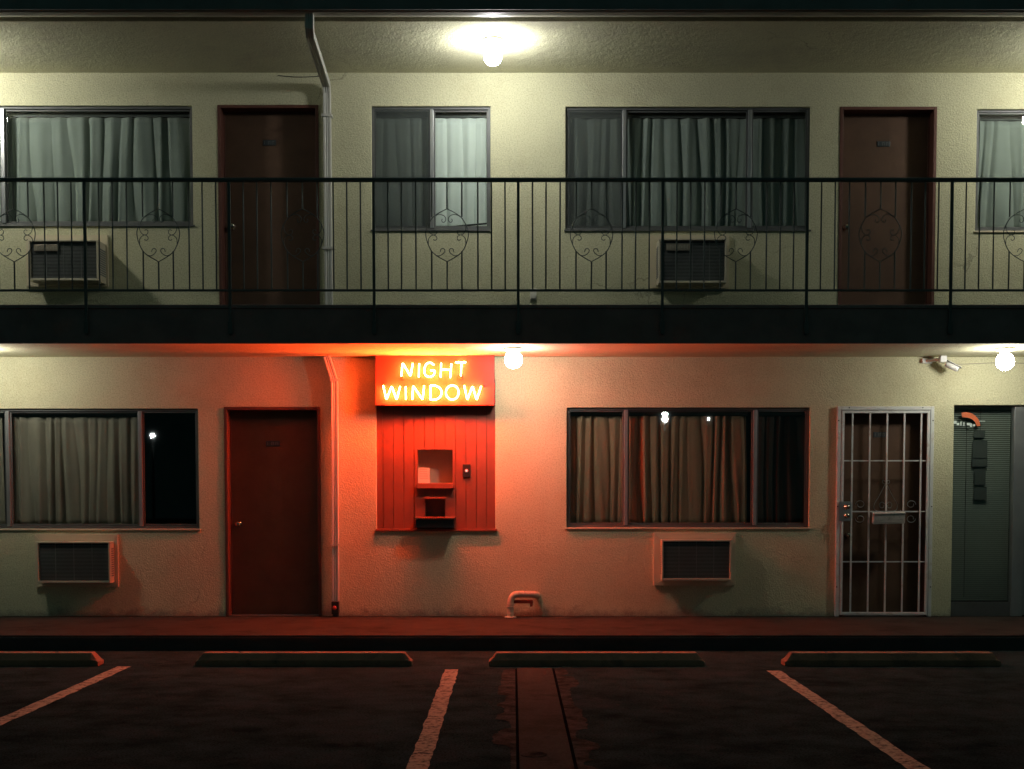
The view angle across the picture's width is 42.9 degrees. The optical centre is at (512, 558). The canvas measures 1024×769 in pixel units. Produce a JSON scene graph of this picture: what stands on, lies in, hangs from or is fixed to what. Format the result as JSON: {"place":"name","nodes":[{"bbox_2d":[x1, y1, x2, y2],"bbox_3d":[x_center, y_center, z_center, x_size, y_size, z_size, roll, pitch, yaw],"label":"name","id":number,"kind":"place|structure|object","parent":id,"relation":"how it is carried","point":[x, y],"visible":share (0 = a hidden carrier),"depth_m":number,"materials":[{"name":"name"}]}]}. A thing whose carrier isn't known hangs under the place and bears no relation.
{"place":"outdoors","nodes":[
{"label":"outdoors","id":0,"kind":"place"},
{"bbox_2d":[0,650,1023,768],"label":"parking lot","id":1,"kind":"structure","parent":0,"point":[179,709],"depth_m":8.03,"materials":[{"name":"black asphalt"}]},
{"bbox_2d":[0,651,103,665],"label":"wheel stop","id":2,"kind":"object","parent":1,"relation":"on","point":[50,658],"visible":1,"depth_m":10.28,"materials":[{"name":"concrete"}]},
{"bbox_2d":[0,666,130,725],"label":"parking line","id":3,"kind":"object","parent":1,"relation":"on","point":[43,702],"visible":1,"depth_m":8.71,"materials":[{"name":"paint"}]},
{"bbox_2d":[195,651,412,665],"bbox_3d":[-1.650,0.794,10.346,1.708,0.109,0.150,0,3,0],"label":"wheel stop","id":4,"kind":"object","parent":1,"relation":"on","point":[305,658],"visible":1,"depth_m":10.28,"materials":[{"name":"concrete"}]},
{"bbox_2d":[406,669,457,768],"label":"parking line","id":5,"kind":"object","parent":1,"relation":"on","point":[422,754],"visible":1,"depth_m":7.66,"materials":[{"name":"paint"}]},
{"bbox_2d":[0,637,1023,649],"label":"kerb","id":6,"kind":"structure","parent":1,"relation":"on","point":[511,643],"depth_m":11.32,"materials":[{"name":"grey concrete"}]},
{"bbox_2d":[517,668,574,768],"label":"concrete strip","id":7,"kind":"object","parent":1,"relation":"on","point":[542,728],"visible":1,"depth_m":7.72,"materials":[{"name":"grey concrete"}]},
{"bbox_2d":[520,751,546,756],"bbox_3d":[0.107,1.018,6.764,0.140,0.004,0.140,0,3,0],"label":"drain cover","id":8,"kind":"object","parent":7,"relation":"on","point":[533,754],"visible":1,"depth_m":6.75,"materials":[{"name":"grey metal"}]},
{"bbox_2d":[491,670,600,768],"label":"broken strip edge","id":9,"kind":"object","parent":1,"relation":"on","point":[576,720],"visible":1,"depth_m":7.90,"materials":[{"name":"black asphalt"}]},
{"bbox_2d":[515,668,577,768],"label":"strip joint","id":10,"kind":"object","parent":1,"relation":"on","point":[566,727],"visible":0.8,"depth_m":7.63,"materials":[{"name":"black asphalt"}]},
{"bbox_2d":[489,651,704,665],"bbox_3d":[0.661,0.794,10.346,1.704,0.109,0.150,0,3,0],"label":"wheel stop","id":11,"kind":"object","parent":1,"relation":"on","point":[595,658],"visible":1,"depth_m":10.28,"materials":[{"name":"concrete"}]},
{"bbox_2d":[768,671,929,768],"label":"parking line","id":12,"kind":"object","parent":1,"relation":"on","point":[886,746],"visible":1,"depth_m":7.62,"materials":[{"name":"paint"}]},
{"bbox_2d":[781,651,1000,665],"bbox_3d":[2.995,0.794,10.346,1.708,0.109,0.150,0,3,0],"label":"wheel stop","id":13,"kind":"object","parent":1,"relation":"on","point":[888,658],"visible":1,"depth_m":10.28,"materials":[{"name":"concrete"}]},
{"bbox_2d":[0,617,1023,636],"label":"walkway","id":14,"kind":"structure","parent":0,"point":[512,627],"depth_m":11.97,"materials":[{"name":"concrete"}]},
{"bbox_2d":[0,17,1023,616],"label":"motel building","id":15,"kind":"structure","parent":14,"relation":"on","point":[234,465],"depth_m":12.89,"materials":[{"name":"beige paint"}]},
{"bbox_2d":[26,235,108,286],"bbox_3d":[-4.392,-2.924,12.737,0.805,0.503,0.270,0,3,0],"label":"air conditioner","id":16,"kind":"object","parent":15,"relation":"attached to","point":[37,274],"visible":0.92,"depth_m":12.65,"materials":[{"name":"beige metal"}]},
{"bbox_2d":[12,413,136,416],"bbox_3d":[-4.385,-1.437,13.095,1.278,0.038,0.040,0,3,0],"label":"curtain rod","id":17,"kind":"object","parent":15,"relation":"attached to","point":[73,415],"visible":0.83,"depth_m":13.08,"materials":[{"name":"metal"}]},
{"bbox_2d":[13,417,138,523],"bbox_3d":[-4.393,-0.871,13.120,1.271,1.092,0.088,0,3,0],"label":"curtain","id":18,"kind":"object","parent":17,"relation":"hanging from","point":[75,470],"visible":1,"depth_m":13.12,"materials":[{"name":"beige fabric"}]},
{"bbox_2d":[35,534,118,586],"bbox_3d":[-4.347,0.025,12.937,0.826,0.526,0.160,0,3,0],"label":"air conditioner","id":19,"kind":"object","parent":15,"relation":"attached to","point":[76,560],"visible":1,"depth_m":12.90,"materials":[{"name":"beige metal"}]},
{"bbox_2d":[0,107,194,226],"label":"window","id":20,"kind":"structure","parent":15,"relation":"in","point":[4,222],"depth_m":12.86,"materials":[{"name":"metal"}]},
{"bbox_2d":[7,114,189,116],"bbox_3d":[-4.418,-4.395,12.951,2.452,0.038,0.040,0,3,0],"label":"curtain rod","id":21,"kind":"object","parent":15,"relation":"attached to","point":[98,115],"visible":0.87,"depth_m":12.94,"materials":[{"name":"metal"}]},
{"bbox_2d":[0,117,190,220],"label":"curtain","id":22,"kind":"object","parent":21,"relation":"hanging from","point":[98,147],"visible":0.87,"depth_m":12.96,"materials":[{"name":"white fabric"}]},
{"bbox_2d":[0,409,200,529],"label":"window","id":23,"kind":"structure","parent":15,"relation":"in","point":[9,525],"depth_m":13.01,"materials":[{"name":"metal"}]},
{"bbox_2d":[217,105,319,304],"bbox_3d":[-2.404,-3.391,12.943,0.990,2.125,0.203,0,3,0],"label":"door","id":24,"kind":"structure","parent":15,"relation":"in","point":[255,141],"depth_m":12.98,"materials":[{"name":"brown paint"}]},
{"bbox_2d":[224,407,321,616],"bbox_3d":[-2.390,-0.463,13.086,0.954,2.087,0.203,0,3,0],"label":"door","id":25,"kind":"structure","parent":15,"relation":"in","point":[272,455],"depth_m":13.13,"materials":[{"name":"brown paint"}]},
{"bbox_2d":[305,13,332,304],"bbox_3d":[-1.793,-3.510,12.059,0.103,2.447,1.570,0,3,-2],"label":"downspout","id":26,"kind":"object","parent":15,"relation":"attached to","point":[326,115],"visible":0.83,"depth_m":12.74,"materials":[{"name":"paint"}]},
{"bbox_2d":[323,356,339,616],"bbox_3d":[-1.791,-0.706,12.915,0.155,2.593,0.092,0,3,0],"label":"downspout","id":27,"kind":"object","parent":15,"relation":"attached to","point":[335,545],"visible":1,"depth_m":12.90,"materials":[{"name":"paint"}]},
{"bbox_2d":[376,114,427,117],"bbox_3d":[-1.105,-4.389,12.951,0.588,0.038,0.040,0,3,0],"label":"curtain rod","id":28,"kind":"object","parent":15,"relation":"attached to","point":[401,115],"visible":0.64,"depth_m":12.94,"materials":[{"name":"metal"}]},
{"bbox_2d":[376,118,428,225],"bbox_3d":[-1.102,-3.819,12.978,0.571,1.100,0.035,0,3,0],"label":"curtain","id":29,"kind":"object","parent":28,"relation":"hanging from","point":[401,147],"visible":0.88,"depth_m":12.97,"materials":[{"name":"white fabric"}]},
{"bbox_2d":[371,107,490,230],"bbox_3d":[-0.803,-3.831,12.875,1.196,1.215,0.122,0,3,0],"label":"window","id":30,"kind":"structure","parent":15,"relation":"in","point":[431,111],"depth_m":12.85,"materials":[{"name":"metal"}]},
{"bbox_2d":[375,356,494,405],"bbox_3d":[-0.764,-1.743,12.816,1.170,0.487,0.224,0,3,0],"label":"neon sign","id":31,"kind":"object","parent":15,"relation":"attached to","point":[434,380],"visible":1,"depth_m":12.78,"materials":[{"name":"paint"}]},
{"bbox_2d":[376,406,496,530],"bbox_3d":[-0.762,-1.026,13.000,1.211,1.514,0.390,0,3,0],"label":"service hatch","id":32,"kind":"object","parent":15,"relation":"attached to","point":[444,444],"visible":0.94,"depth_m":12.99,"materials":[{"name":"red paint"}]},
{"bbox_2d":[418,468,429,482],"bbox_3d":[-0.888,-0.826,13.023,0.112,0.153,0.002,0,3,0],"label":"paper notice","id":33,"kind":"object","parent":32,"relation":"attached to","point":[423,475],"visible":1,"depth_m":13.02,"materials":[{"name":"paper"}]},
{"bbox_2d":[463,464,469,476],"bbox_3d":[-0.462,-0.870,12.978,0.076,0.129,0.025,0,3,0],"label":"call button","id":34,"kind":"object","parent":32,"relation":"attached to","point":[466,470],"visible":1,"depth_m":12.98,"materials":[{"name":"black plastic"}]},
{"bbox_2d":[435,114,486,117],"bbox_3d":[-0.508,-4.389,12.951,0.582,0.038,0.040,0,3,0],"label":"curtain rod","id":35,"kind":"object","parent":15,"relation":"attached to","point":[460,115],"visible":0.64,"depth_m":12.94,"materials":[{"name":"metal"}]},
{"bbox_2d":[435,118,486,225],"bbox_3d":[-0.508,-3.819,12.978,0.558,1.100,0.053,0,3,0],"label":"curtain","id":36,"kind":"object","parent":35,"relation":"hanging from","point":[460,148],"visible":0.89,"depth_m":12.97,"materials":[{"name":"white fabric"}]},
{"bbox_2d":[482,36,502,65],"bbox_3d":[-0.183,-4.597,11.860,0.190,0.234,0.190,0,3,0],"label":"globe lamp","id":37,"kind":"object","parent":15,"relation":"hanging from","point":[492,55],"visible":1,"depth_m":11.81,"materials":[{"name":"white glass"}]},
{"bbox_2d":[0,178,1023,334],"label":"balcony railing","id":38,"kind":"object","parent":15,"relation":"attached to","point":[374,290],"visible":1,"depth_m":11.68,"materials":[{"name":"metal"}]},
{"bbox_2d":[0,0,1023,16],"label":"roof gutter","id":39,"kind":"object","parent":15,"relation":"attached to","point":[514,8],"visible":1,"depth_m":11.15,"materials":[{"name":"paint"}]},
{"bbox_2d":[503,347,523,368],"bbox_3d":[0.005,-1.862,12.144,0.190,0.190,0.190,0,3,0],"label":"globe lamp","id":40,"kind":"object","parent":15,"relation":"hanging from","point":[513,358],"visible":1,"depth_m":12.09,"materials":[{"name":"white glass"}]},
{"bbox_2d":[505,591,539,617],"bbox_3d":[0.100,0.454,12.963,0.367,0.266,0.119,0,3,-7],"label":"pipe","id":41,"kind":"object","parent":15,"relation":"attached to","point":[511,601],"depth_m":12.92,"materials":[{"name":"grey metal"}]},
{"bbox_2d":[530,288,536,299],"bbox_3d":[0.201,-2.608,12.873,0.064,0.116,0.029,0,3,0],"label":"outlet","id":42,"kind":"object","parent":15,"relation":"attached to","point":[533,295],"visible":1,"depth_m":12.88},
{"bbox_2d":[570,412,747,415],"bbox_3d":[1.451,-1.448,13.095,1.808,0.038,0.040,0,3,0],"label":"curtain rod","id":43,"kind":"object","parent":15,"relation":"attached to","point":[661,413],"visible":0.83,"depth_m":13.08,"materials":[{"name":"metal"}]},
{"bbox_2d":[570,416,746,522],"bbox_3d":[1.453,-0.882,13.117,1.811,1.092,0.091,0,3,0],"label":"curtain","id":44,"kind":"object","parent":43,"relation":"hanging from","point":[687,469],"visible":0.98,"depth_m":13.11,"materials":[{"name":"beige fabric"}]},
{"bbox_2d":[569,115,805,118],"bbox_3d":[1.740,-4.384,12.951,2.411,0.038,0.040,0,3,0],"label":"curtain rod","id":45,"kind":"object","parent":15,"relation":"attached to","point":[687,116],"visible":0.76,"depth_m":12.94,"materials":[{"name":"metal"}]},
{"bbox_2d":[569,118,804,225],"bbox_3d":[1.741,-3.816,12.976,2.394,1.094,0.106,0,3,0],"label":"curtain","id":46,"kind":"object","parent":45,"relation":"hanging from","point":[689,148],"visible":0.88,"depth_m":12.97,"materials":[{"name":"white fabric"}]},
{"bbox_2d":[564,108,810,230],"bbox_3d":[1.722,-3.828,12.866,2.434,1.210,0.104,0,3,0],"label":"window","id":47,"kind":"structure","parent":15,"relation":"in","point":[624,112],"depth_m":12.86,"materials":[{"name":"metal"}]},
{"bbox_2d":[565,408,810,528],"bbox_3d":[1.745,-0.894,13.010,2.444,1.207,0.104,0,3,0],"label":"window","id":48,"kind":"structure","parent":15,"relation":"in","point":[625,524],"depth_m":13.01,"materials":[{"name":"metal"}]},
{"bbox_2d":[650,235,728,288],"bbox_3d":[1.741,-2.915,12.753,0.776,0.520,0.240,0,3,0],"label":"air conditioner","id":49,"kind":"object","parent":15,"relation":"attached to","point":[712,259],"visible":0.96,"depth_m":12.68,"materials":[{"name":"beige metal"}]},
{"bbox_2d":[653,533,735,585],"bbox_3d":[1.810,0.012,12.956,0.814,0.526,0.120,0,3,0],"label":"air conditioner","id":50,"kind":"object","parent":15,"relation":"attached to","point":[694,559],"visible":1,"depth_m":12.95,"materials":[{"name":"beige metal"}]},
{"bbox_2d":[834,406,933,616],"bbox_3d":[3.691,-0.460,12.930,0.957,2.087,0.124,0,3,0],"label":"security door","id":51,"kind":"structure","parent":15,"relation":"attached to","point":[843,511],"depth_m":12.95,"materials":[{"name":"white paint"}]},
{"bbox_2d":[872,510,905,523],"bbox_3d":[3.715,-0.404,12.900,0.318,0.136,0.087,0,3,0],"label":"mailbox","id":52,"kind":"object","parent":51,"relation":"hanging from","point":[888,517],"visible":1,"depth_m":12.87,"materials":[{"name":"metal"}]},
{"bbox_2d":[839,410,929,616],"bbox_3d":[3.706,-0.457,13.087,0.877,2.075,0.203,0,3,0],"label":"door","id":53,"kind":"structure","parent":15,"relation":"in","point":[877,469],"depth_m":13.13,"materials":[{"name":"brown paint"}]},
{"bbox_2d":[838,107,936,304],"bbox_3d":[3.688,-3.382,12.944,0.949,2.108,0.203,0,3,0],"label":"door","id":54,"kind":"structure","parent":15,"relation":"in","point":[876,142],"depth_m":12.98,"materials":[{"name":"brown paint"}]},
{"bbox_2d":[954,412,979,426],"bbox_3d":[4.566,-1.386,13.043,0.316,0.148,0.006,0,3,0],"label":"hanging window sign","id":55,"kind":"object","parent":15,"relation":"hanging from","point":[973,417],"visible":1,"depth_m":13.04,"materials":[{"name":"orange plastic"}]},
{"bbox_2d":[921,356,1023,371],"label":"security camera","id":56,"kind":"object","parent":15,"relation":"attached to","point":[950,364],"visible":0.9,"depth_m":12.74,"materials":[{"name":"white plastic"}]},
{"bbox_2d":[972,418,987,499],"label":"hanging boards","id":57,"kind":"object","parent":15,"relation":"hanging from","point":[979,451],"visible":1,"depth_m":13.10,"materials":[{"name":"black plastic"}]},
{"bbox_2d":[951,407,1011,599],"bbox_3d":[4.702,-0.548,13.156,0.615,1.950,0.035,0,3,0],"label":"window blind","id":58,"kind":"object","parent":15,"relation":"attached to","point":[979,558],"depth_m":13.16,"materials":[{"name":"green plastic"}]},
{"bbox_2d":[974,110,1023,232],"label":"window","id":59,"kind":"structure","parent":15,"relation":"in","point":[979,112],"depth_m":12.85,"materials":[{"name":"metal"}]},
{"bbox_2d":[979,117,1023,120],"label":"curtain rod","id":60,"kind":"object","parent":15,"relation":"attached to","point":[1001,118],"visible":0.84,"depth_m":12.94,"materials":[{"name":"metal"}]},
{"bbox_2d":[977,121,1023,226],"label":"curtain","id":61,"kind":"object","parent":60,"relation":"hanging from","point":[1001,149],"visible":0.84,"depth_m":12.97,"materials":[{"name":"white fabric"}]},
{"bbox_2d":[994,347,1015,369],"bbox_3d":[4.584,-1.853,12.144,0.190,0.206,0.190,0,3,0],"label":"globe lamp","id":62,"kind":"object","parent":15,"relation":"hanging from","point":[1005,359],"visible":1,"depth_m":12.09,"materials":[{"name":"white glass"}]},
{"bbox_3d":[2.687,-1.448,13.095,0.571,0.038,0.040,0,3,0],"label":"curtain rod","id":63,"kind":"object","parent":15,"relation":"attached to","visible":0},
{"bbox_2d":[758,416,804,522],"bbox_3d":[2.687,-0.882,13.119,0.547,1.092,0.061,0,3,0],"label":"curtain","id":64,"kind":"object","parent":63,"relation":"hanging from","point":[781,448],"visible":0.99,"depth_m":13.12,"materials":[{"name":"fabric"}]},
{"bbox_3d":[-5.380,-1.437,13.095,0.535,0.038,0.040,0,3,0],"label":"curtain rod","id":65,"kind":"object","parent":15,"relation":"attached to","visible":0},
{"bbox_2d":[0,417,4,523],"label":"curtain","id":66,"kind":"object","parent":65,"relation":"hanging from","point":[2,504],"visible":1,"depth_m":13.13,"materials":[{"name":"grey fabric"}]}
]}

